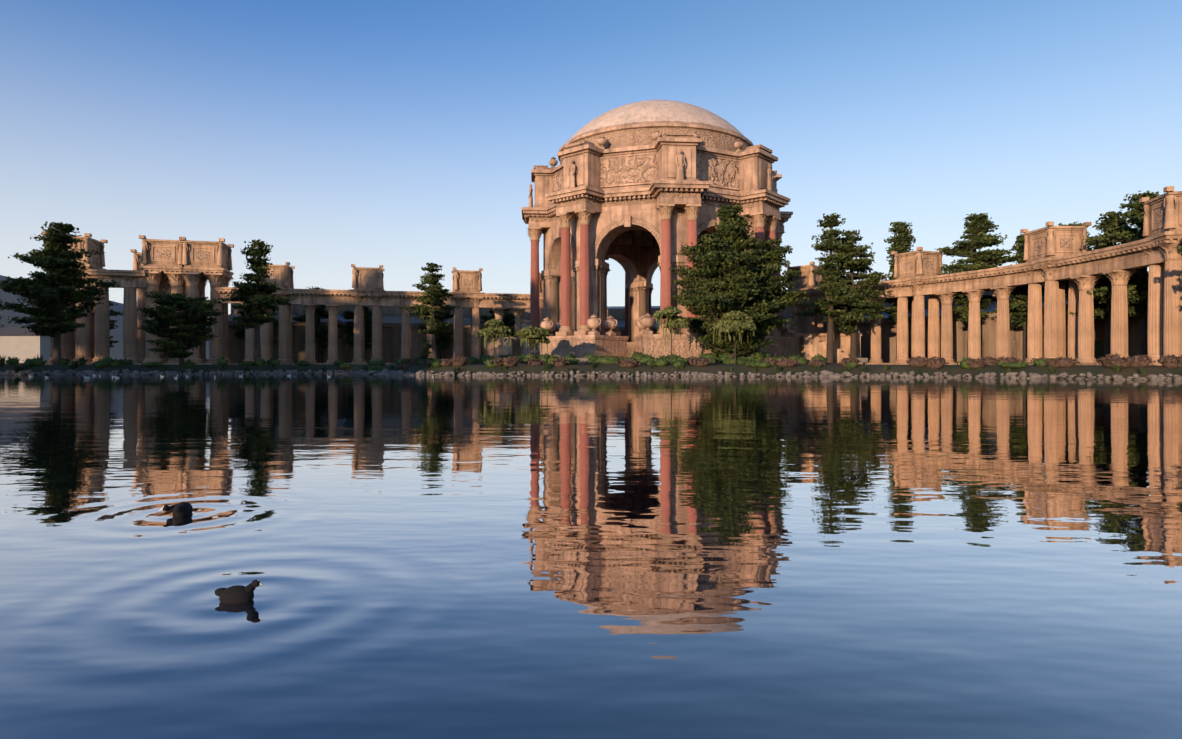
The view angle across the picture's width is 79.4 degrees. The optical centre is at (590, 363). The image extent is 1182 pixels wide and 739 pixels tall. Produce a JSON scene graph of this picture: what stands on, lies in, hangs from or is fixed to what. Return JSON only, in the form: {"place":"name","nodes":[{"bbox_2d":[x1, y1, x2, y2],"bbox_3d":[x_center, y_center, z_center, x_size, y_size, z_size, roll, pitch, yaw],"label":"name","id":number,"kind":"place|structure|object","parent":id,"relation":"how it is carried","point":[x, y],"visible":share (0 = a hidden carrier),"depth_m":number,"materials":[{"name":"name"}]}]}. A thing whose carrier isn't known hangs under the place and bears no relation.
{"place":"outdoors","nodes":[
{"label":"outdoors","id":0,"kind":"place"},
{"bbox_2d":[0,374,1181,738],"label":"lagoon water","id":1,"kind":"structure","parent":0,"point":[660,558],"depth_m":6.09,"materials":[{"name":"liquid"}]},
{"bbox_2d":[158,502,192,516],"bbox_3d":[-4.505,1.625,7.788,0.227,0.190,0.358,0,0,18],"label":"coot","id":2,"kind":"object","parent":1,"relation":"on","point":[180,509],"visible":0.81,"depth_m":7.72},
{"bbox_2d":[215,580,263,603],"bbox_3d":[-2.464,1.613,4.976,0.311,0.188,0.161,0,0,18],"label":"coot","id":3,"kind":"object","parent":1,"relation":"on","point":[236,594],"visible":0.83,"depth_m":4.94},
{"bbox_2d":[0,275,1181,379],"bbox_3d":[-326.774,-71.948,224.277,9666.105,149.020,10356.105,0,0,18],"label":"ground","id":4,"kind":"structure","parent":0,"point":[116,351],"depth_m":93.31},
{"bbox_2d":[0,326,49,362],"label":"house","id":5,"kind":"structure","parent":4,"relation":"on","point":[18,342],"depth_m":180.92,"materials":[{"name":"paint"}]},
{"bbox_2d":[0,221,124,364],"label":"tree","id":6,"kind":"object","parent":4,"relation":"on","point":[47,293],"visible":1,"depth_m":103.36,"materials":[{"name":"green plant"}]},
{"bbox_2d":[109,301,122,347],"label":"tree","id":7,"kind":"object","parent":4,"relation":"on","point":[112,313],"visible":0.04,"depth_m":160.58,"materials":[{"name":"green plant"}]},
{"bbox_2d":[136,291,226,364],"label":"tree","id":8,"kind":"object","parent":4,"relation":"on","point":[192,321],"visible":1,"depth_m":104.46,"materials":[{"name":"green plant"}]},
{"bbox_2d":[228,306,278,342],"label":"tree","id":9,"kind":"object","parent":4,"relation":"on","point":[240,334],"visible":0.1,"depth_m":142.76,"materials":[{"name":"green plant"}]},
{"bbox_2d":[218,239,294,361],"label":"pine tree","id":10,"kind":"object","parent":4,"relation":"on","point":[255,300],"visible":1,"depth_m":112.47,"materials":[{"name":"green plant"}]},
{"bbox_2d":[292,286,340,362],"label":"tree","id":11,"kind":"object","parent":4,"relation":"on","point":[321,312],"visible":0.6,"depth_m":144.62,"materials":[{"name":"green plant"}]},
{"bbox_2d":[337,306,382,348],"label":"tree","id":12,"kind":"object","parent":4,"relation":"on","point":[348,315],"visible":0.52,"depth_m":146.92,"materials":[{"name":"green plant"}]},
{"bbox_2d":[415,340,433,364],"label":"shrub","id":13,"kind":"object","parent":4,"relation":"on","point":[425,351],"visible":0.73,"depth_m":100.63,"materials":[{"name":"green plant"}]},
{"bbox_2d":[402,262,459,358],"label":"pine tree","id":14,"kind":"object","parent":4,"relation":"on","point":[434,292],"visible":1,"depth_m":124.63,"materials":[{"name":"green plant"}]},
{"bbox_2d":[418,309,453,359],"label":"tree","id":15,"kind":"object","parent":4,"relation":"on","point":[441,340],"visible":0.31,"depth_m":150.82,"materials":[{"name":"green plant"}]},
{"bbox_2d":[476,318,511,357],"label":"willow tree","id":16,"kind":"object","parent":4,"relation":"on","point":[496,330],"visible":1,"depth_m":99.50,"materials":[{"name":"green plant"}]},
{"bbox_2d":[480,308,514,337],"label":"tree","id":17,"kind":"object","parent":4,"relation":"on","point":[508,317],"visible":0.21,"depth_m":156.88,"materials":[{"name":"green plant"}]},
{"bbox_2d":[513,326,551,358],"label":"willow tree","id":18,"kind":"object","parent":4,"relation":"on","point":[533,335],"visible":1,"depth_m":100.02,"materials":[{"name":"green plant"}]},
{"bbox_2d":[0,354,1147,373],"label":"shore flax plants","id":19,"kind":"object","parent":4,"relation":"on","point":[163,368],"visible":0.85,"depth_m":95.82,"materials":[{"name":"green plant"}]},
{"bbox_2d":[569,358,587,364],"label":"bench","id":20,"kind":"object","parent":4,"relation":"on","point":[585,360],"visible":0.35,"depth_m":98.71,"materials":[{"name":"beige stone"}]},
{"bbox_2d":[0,369,1181,379],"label":"shore rocks","id":21,"kind":"object","parent":4,"relation":"on","point":[826,373],"visible":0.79,"depth_m":89.47,"materials":[{"name":"stone"}]},
{"bbox_2d":[4,186,1181,364],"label":"colonnade","id":22,"kind":"object","parent":4,"relation":"on","point":[1065,252],"visible":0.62,"depth_m":123.69,"materials":[{"name":"stone"}]},
{"bbox_2d":[42,268,65,362],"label":"column","id":23,"kind":"structure","parent":22,"relation":"on","point":[62,347],"depth_m":126.43,"materials":[{"name":"stone"}]},
{"bbox_2d":[65,297,75,362],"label":"column","id":24,"kind":"structure","parent":22,"relation":"on","point":[70,345],"depth_m":130.08,"materials":[{"name":"stone"}]},
{"bbox_2d":[73,276,91,362],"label":"column","id":25,"kind":"structure","parent":22,"relation":"on","point":[83,340],"depth_m":126.94,"materials":[{"name":"stone"}]},
{"bbox_2d":[90,301,94,360],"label":"column","id":26,"kind":"structure","parent":22,"relation":"on","point":[92,335],"depth_m":130.70,"materials":[{"name":"stone"}]},
{"bbox_2d":[92,275,109,362],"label":"column","id":27,"kind":"structure","parent":22,"relation":"on","point":[102,338],"depth_m":127.62,"materials":[{"name":"stone"}]},
{"bbox_2d":[122,272,139,362],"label":"column","id":28,"kind":"structure","parent":22,"relation":"on","point":[130,324],"depth_m":128.67,"materials":[{"name":"stone"}]},
{"bbox_2d":[137,288,146,362],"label":"column","id":29,"kind":"structure","parent":22,"relation":"on","point":[141,333],"depth_m":145.10,"materials":[{"name":"stone"}]},
{"bbox_2d":[136,271,165,362],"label":"column","id":30,"kind":"structure","parent":22,"relation":"on","point":[153,279],"depth_m":129.42,"materials":[{"name":"stone"}]},
{"bbox_2d":[159,274,169,362],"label":"column","id":31,"kind":"structure","parent":22,"relation":"on","point":[164,281],"depth_m":133.58,"materials":[{"name":"stone"}]},
{"bbox_2d":[167,282,170,358],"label":"column","id":32,"kind":"structure","parent":22,"relation":"on","point":[168,288],"depth_m":146.58,"materials":[{"name":"stone"}]},
{"bbox_2d":[163,272,184,362],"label":"column","id":33,"kind":"structure","parent":22,"relation":"on","point":[177,280],"depth_m":130.33,"materials":[{"name":"stone"}]},
{"bbox_2d":[183,282,186,358],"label":"column","id":34,"kind":"structure","parent":22,"relation":"on","point":[184,289],"depth_m":134.39,"materials":[{"name":"stone"}]},
{"bbox_2d":[181,272,204,362],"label":"column","id":35,"kind":"structure","parent":22,"relation":"on","point":[192,279],"depth_m":131.03,"materials":[{"name":"stone"}]},
{"bbox_2d":[199,276,208,362],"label":"column","id":36,"kind":"structure","parent":22,"relation":"on","point":[203,280],"depth_m":135.26,"materials":[{"name":"stone"}]},
{"bbox_2d":[203,273,227,362],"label":"column","id":37,"kind":"structure","parent":22,"relation":"on","point":[215,343],"depth_m":131.95,"materials":[{"name":"stone"}]},
{"bbox_2d":[222,276,232,362],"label":"column","id":38,"kind":"structure","parent":22,"relation":"on","point":[225,330],"depth_m":136.20,"materials":[{"name":"stone"}]},
{"bbox_2d":[241,303,254,361],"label":"colonnade column","id":39,"kind":"structure","parent":22,"relation":"attached to","point":[249,344],"depth_m":133.46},
{"bbox_2d":[260,309,269,360],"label":"column","id":40,"kind":"structure","parent":22,"relation":"on","point":[265,341],"depth_m":134.13,"materials":[{"name":"stone"}]},
{"bbox_2d":[269,309,272,358],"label":"column","id":41,"kind":"structure","parent":22,"relation":"on","point":[271,336],"depth_m":137.73,"materials":[{"name":"stone"}]},
{"bbox_2d":[275,293,290,362],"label":"column","id":42,"kind":"structure","parent":22,"relation":"on","point":[283,337],"depth_m":134.85,"materials":[{"name":"stone"}]},
{"bbox_2d":[288,305,293,362],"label":"column","id":43,"kind":"structure","parent":22,"relation":"on","point":[290,332],"depth_m":138.56,"materials":[{"name":"stone"}]},
{"bbox_2d":[302,304,317,362],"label":"colonnade column","id":44,"kind":"structure","parent":22,"relation":"attached to","point":[310,310],"depth_m":136.01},
{"bbox_2d":[325,304,339,362],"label":"colonnade column","id":45,"kind":"structure","parent":22,"relation":"attached to","point":[332,339],"depth_m":136.97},
{"bbox_2d":[351,295,364,362],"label":"column","id":46,"kind":"structure","parent":22,"relation":"on","point":[358,332],"depth_m":138.02,"materials":[{"name":"stone"}]},
{"bbox_2d":[363,306,366,362],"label":"column","id":47,"kind":"structure","parent":22,"relation":"on","point":[363,338],"depth_m":141.95,"materials":[{"name":"stone"}]},
{"bbox_2d":[369,295,384,359],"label":"column","id":48,"kind":"structure","parent":22,"relation":"on","point":[376,331],"depth_m":138.84,"materials":[{"name":"stone"}]},
{"bbox_2d":[381,306,382,359],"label":"column","id":49,"kind":"structure","parent":22,"relation":"on","point":[381,332],"depth_m":142.75,"materials":[{"name":"stone"}]},
{"bbox_2d":[399,306,411,358],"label":"colonnade column","id":50,"kind":"structure","parent":22,"relation":"attached to","point":[405,339],"depth_m":140.18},
{"bbox_2d":[427,306,437,358],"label":"colonnade column","id":51,"kind":"structure","parent":22,"relation":"attached to","point":[429,337],"depth_m":141.23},
{"bbox_2d":[454,309,454,338],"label":"pavilion column","id":52,"kind":"structure","parent":22,"relation":"on","point":[454,323],"depth_m":146.09,"materials":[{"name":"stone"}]},
{"bbox_2d":[452,297,465,357],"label":"column","id":53,"kind":"structure","parent":22,"relation":"on","point":[458,345],"depth_m":142.54,"materials":[{"name":"stone"}]},
{"bbox_2d":[470,308,471,356],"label":"column","id":54,"kind":"structure","parent":22,"relation":"on","point":[471,336],"depth_m":146.89,"materials":[{"name":"stone"}]},
{"bbox_2d":[470,297,481,362],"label":"column","id":55,"kind":"structure","parent":22,"relation":"on","point":[476,348],"depth_m":143.34,"materials":[{"name":"stone"}]},
{"bbox_2d":[492,307,506,336],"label":"colonnade column","id":56,"kind":"structure","parent":22,"relation":"attached to","point":[498,312],"depth_m":144.43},
{"bbox_2d":[512,308,525,330],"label":"colonnade column","id":57,"kind":"structure","parent":22,"relation":"attached to","point":[518,313],"depth_m":145.40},
{"bbox_2d":[539,299,542,327],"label":"column","id":58,"kind":"structure","parent":22,"relation":"on","point":[541,311],"depth_m":146.39,"materials":[{"name":"stone"}]},
{"bbox_2d":[789,305,798,332],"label":"column","id":59,"kind":"structure","parent":22,"relation":"on","point":[792,310],"depth_m":137.24,"materials":[{"name":"stone"}]},
{"bbox_2d":[798,305,805,332],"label":"column","id":60,"kind":"structure","parent":22,"relation":"on","point":[801,324],"depth_m":139.57,"materials":[{"name":"stone"}]},
{"bbox_2d":[804,293,814,332],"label":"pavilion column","id":61,"kind":"structure","parent":22,"relation":"on","point":[809,324],"depth_m":134.71,"materials":[{"name":"stone"}]},
{"bbox_2d":[815,308,822,332],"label":"column","id":62,"kind":"structure","parent":22,"relation":"on","point":[818,325],"depth_m":137.16,"materials":[{"name":"stone"}]},
{"bbox_2d":[868,298,886,362],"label":"colonnade column","id":63,"kind":"structure","parent":22,"relation":"attached to","point":[875,341],"depth_m":124.15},
{"bbox_2d":[895,285,908,362],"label":"column","id":64,"kind":"structure","parent":22,"relation":"on","point":[902,329],"depth_m":120.69,"materials":[{"name":"stone"}]},
{"bbox_2d":[911,297,913,356],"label":"column","id":65,"kind":"structure","parent":22,"relation":"on","point":[912,328],"depth_m":122.61,"materials":[{"name":"stone"}]},
{"bbox_2d":[908,282,924,357],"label":"column","id":66,"kind":"structure","parent":22,"relation":"on","point":[919,329],"depth_m":117.59,"materials":[{"name":"stone"}]},
{"bbox_2d":[928,295,939,358],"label":"column","id":67,"kind":"structure","parent":22,"relation":"on","point":[933,330],"depth_m":119.00,"materials":[{"name":"stone"}]},
{"bbox_2d":[935,292,958,362],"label":"colonnade column","id":68,"kind":"structure","parent":22,"relation":"attached to","point":[946,298],"depth_m":113.65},
{"bbox_2d":[962,289,988,359],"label":"colonnade column","id":69,"kind":"structure","parent":22,"relation":"attached to","point":[974,329],"depth_m":109.29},
{"bbox_2d":[990,286,1016,357],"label":"colonnade column","id":70,"kind":"structure","parent":22,"relation":"attached to","point":[1003,294],"depth_m":104.75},
{"bbox_2d":[1023,269,1041,362],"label":"column","id":71,"kind":"structure","parent":22,"relation":"on","point":[1034,338],"depth_m":99.97,"materials":[{"name":"stone"}]},
{"bbox_2d":[1035,265,1059,357],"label":"column","id":72,"kind":"structure","parent":22,"relation":"on","point":[1051,327],"depth_m":96.58,"materials":[{"name":"stone"}]},
{"bbox_2d":[1058,281,1065,358],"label":"column","id":73,"kind":"structure","parent":22,"relation":"on","point":[1062,325],"depth_m":100.02,"materials":[{"name":"stone"}]},
{"bbox_2d":[1068,279,1078,358],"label":"column","id":74,"kind":"structure","parent":22,"relation":"on","point":[1073,299],"depth_m":96.88,"materials":[{"name":"stone"}]},
{"bbox_2d":[1068,275,1101,362],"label":"colonnade column","id":75,"kind":"structure","parent":22,"relation":"attached to","point":[1085,283],"depth_m":91.33,"materials":[{"name":"stone"}]},
{"bbox_2d":[1101,269,1138,357],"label":"colonnade column","id":76,"kind":"structure","parent":22,"relation":"attached to","point":[1118,280],"depth_m":86.04,"materials":[{"name":"stone"}]},
{"bbox_2d":[1139,248,1164,362],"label":"column","id":77,"kind":"structure","parent":22,"relation":"on","point":[1156,313],"depth_m":80.52,"materials":[{"name":"stone"}]},
{"bbox_2d":[1154,240,1181,358],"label":"column","id":78,"kind":"structure","parent":22,"relation":"on","point":[1173,305],"depth_m":77.20,"materials":[{"name":"stone"}]},
{"bbox_2d":[5,351,1181,370],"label":"shore shrubs","id":79,"kind":"object","parent":4,"relation":"on","point":[765,360],"visible":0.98,"depth_m":94.95,"materials":[{"name":"plant"}]},
{"bbox_2d":[521,100,794,360],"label":"rotunda","id":80,"kind":"structure","parent":4,"relation":"on","point":[623,172],"depth_m":117.64,"materials":[{"name":"stone"}]},
{"bbox_2d":[526,227,542,327],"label":"column","id":81,"kind":"structure","parent":80,"relation":"attached to","point":[534,232],"depth_m":130.16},
{"bbox_2d":[552,275,560,335],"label":"column","id":82,"kind":"structure","parent":80,"relation":"attached to","point":[555,279],"depth_m":130.89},
{"bbox_2d":[554,213,575,335],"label":"column","id":83,"kind":"structure","parent":80,"relation":"attached to","point":[565,328],"depth_m":118.11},
{"bbox_2d":[571,276,574,331],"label":"column","id":84,"kind":"structure","parent":80,"relation":"attached to","point":[573,304],"depth_m":132.79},
{"bbox_2d":[574,209,595,335],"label":"column","id":85,"kind":"structure","parent":80,"relation":"attached to","point":[584,220],"depth_m":115.37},
{"bbox_2d":[598,266,605,334],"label":"column","id":86,"kind":"structure","parent":80,"relation":"attached to","point":[599,297],"depth_m":118.61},
{"bbox_2d":[605,269,611,332],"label":"column","id":87,"kind":"structure","parent":80,"relation":"attached to","point":[607,271],"depth_m":122.42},
{"bbox_2d":[625,273,627,341],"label":"column","id":88,"kind":"structure","parent":80,"relation":"attached to","point":[626,311],"depth_m":156.48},
{"bbox_2d":[626,288,632,341],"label":"column","id":89,"kind":"structure","parent":80,"relation":"attached to","point":[631,317],"depth_m":152.91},
{"bbox_2d":[637,286,647,330],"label":"column","id":90,"kind":"structure","parent":80,"relation":"attached to","point":[641,300],"depth_m":149.63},
{"bbox_2d":[641,286,649,329],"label":"column","id":91,"kind":"structure","parent":80,"relation":"attached to","point":[644,301],"depth_m":149.64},
{"bbox_2d":[649,288,653,329],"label":"column","id":92,"kind":"structure","parent":80,"relation":"attached to","point":[650,291],"depth_m":153.26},
{"bbox_2d":[655,263,660,309],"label":"column","id":93,"kind":"structure","parent":80,"relation":"attached to","point":[660,284],"depth_m":115.51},
{"bbox_2d":[656,204,674,333],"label":"column","id":94,"kind":"structure","parent":80,"relation":"attached to","point":[666,211],"depth_m":111.19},
{"bbox_2d":[683,204,702,333],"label":"column","id":95,"kind":"structure","parent":80,"relation":"attached to","point":[692,210],"depth_m":111.52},
{"bbox_2d":[750,212,768,335],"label":"column","id":96,"kind":"structure","parent":80,"relation":"attached to","point":[759,220],"depth_m":117.65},
{"bbox_2d":[765,216,780,336],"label":"column","id":97,"kind":"structure","parent":80,"relation":"attached to","point":[771,223],"depth_m":120.76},
{"bbox_2d":[776,231,784,332],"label":"column","id":98,"kind":"structure","parent":80,"relation":"attached to","point":[779,234],"depth_m":133.52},
{"bbox_2d":[653,306,687,363],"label":"willow tree","id":99,"kind":"object","parent":4,"relation":"on","point":[675,323],"visible":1,"depth_m":98.84,"materials":[{"name":"green plant"}]},
{"bbox_2d":[228,271,1148,362],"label":"exhibition hall","id":100,"kind":"structure","parent":4,"relation":"on","point":[391,331],"depth_m":145.88,"materials":[{"name":"stone"}]},
{"bbox_2d":[710,311,756,363],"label":"willow tree","id":101,"kind":"object","parent":4,"relation":"on","point":[731,322],"visible":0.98,"depth_m":97.84,"materials":[{"name":"green plant"}]},
{"bbox_2d":[669,204,808,357],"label":"cypress tree","id":102,"kind":"object","parent":4,"relation":"on","point":[731,273],"visible":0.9,"depth_m":103.98,"materials":[{"name":"green plant"}]},
{"bbox_2d":[794,213,874,362],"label":"pine tree","id":103,"kind":"object","parent":4,"relation":"on","point":[829,273],"visible":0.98,"depth_m":117.65,"materials":[{"name":"green plant"}]},
{"bbox_2d":[811,230,892,357],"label":"pine tree","id":104,"kind":"object","parent":4,"relation":"on","point":[861,264],"visible":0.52,"depth_m":119.73,"materials":[{"name":"green plant"}]},
{"bbox_2d":[857,358,867,364],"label":"bench","id":105,"kind":"object","parent":4,"relation":"on","point":[865,360],"visible":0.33,"depth_m":88.68,"materials":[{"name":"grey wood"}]},
{"bbox_2d":[881,221,925,358],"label":"tree","id":106,"kind":"object","parent":4,"relation":"on","point":[902,240],"visible":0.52,"depth_m":126.89,"materials":[{"name":"green plant"}]},
{"bbox_2d":[935,213,1013,357],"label":"tree","id":107,"kind":"object","parent":4,"relation":"on","point":[978,227],"visible":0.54,"depth_m":115.53,"materials":[{"name":"green plant"}]},
{"bbox_2d":[990,234,1044,361],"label":"tree","id":108,"kind":"object","parent":4,"relation":"on","point":[1018,302],"visible":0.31,"depth_m":109.55,"materials":[{"name":"green plant"}]},
{"bbox_2d":[1042,222,1103,325],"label":"tree","id":109,"kind":"object","parent":4,"relation":"on","point":[1067,281],"visible":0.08,"depth_m":101.39,"materials":[{"name":"green plant"}]},
{"bbox_2d":[1067,209,1138,356],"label":"tree","id":110,"kind":"object","parent":4,"relation":"on","point":[1102,310],"visible":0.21,"depth_m":95.86,"materials":[{"name":"green plant"}]},
{"bbox_2d":[1081,190,1159,354],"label":"tree","id":111,"kind":"object","parent":4,"relation":"on","point":[1137,291],"visible":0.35,"depth_m":90.40,"materials":[{"name":"green plant"}]},
{"bbox_2d":[1177,246,1181,255],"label":"cypress tree","id":112,"kind":"object","parent":4,"relation":"on","point":[1180,250],"visible":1,"depth_m":69.52,"materials":[{"name":"green plant"}]},
{"bbox_2d":[0,0,1181,317],"label":"sky","id":113,"kind":"structure","parent":0,"point":[401,136],"materials":[{"name":"blue"}]}
]}

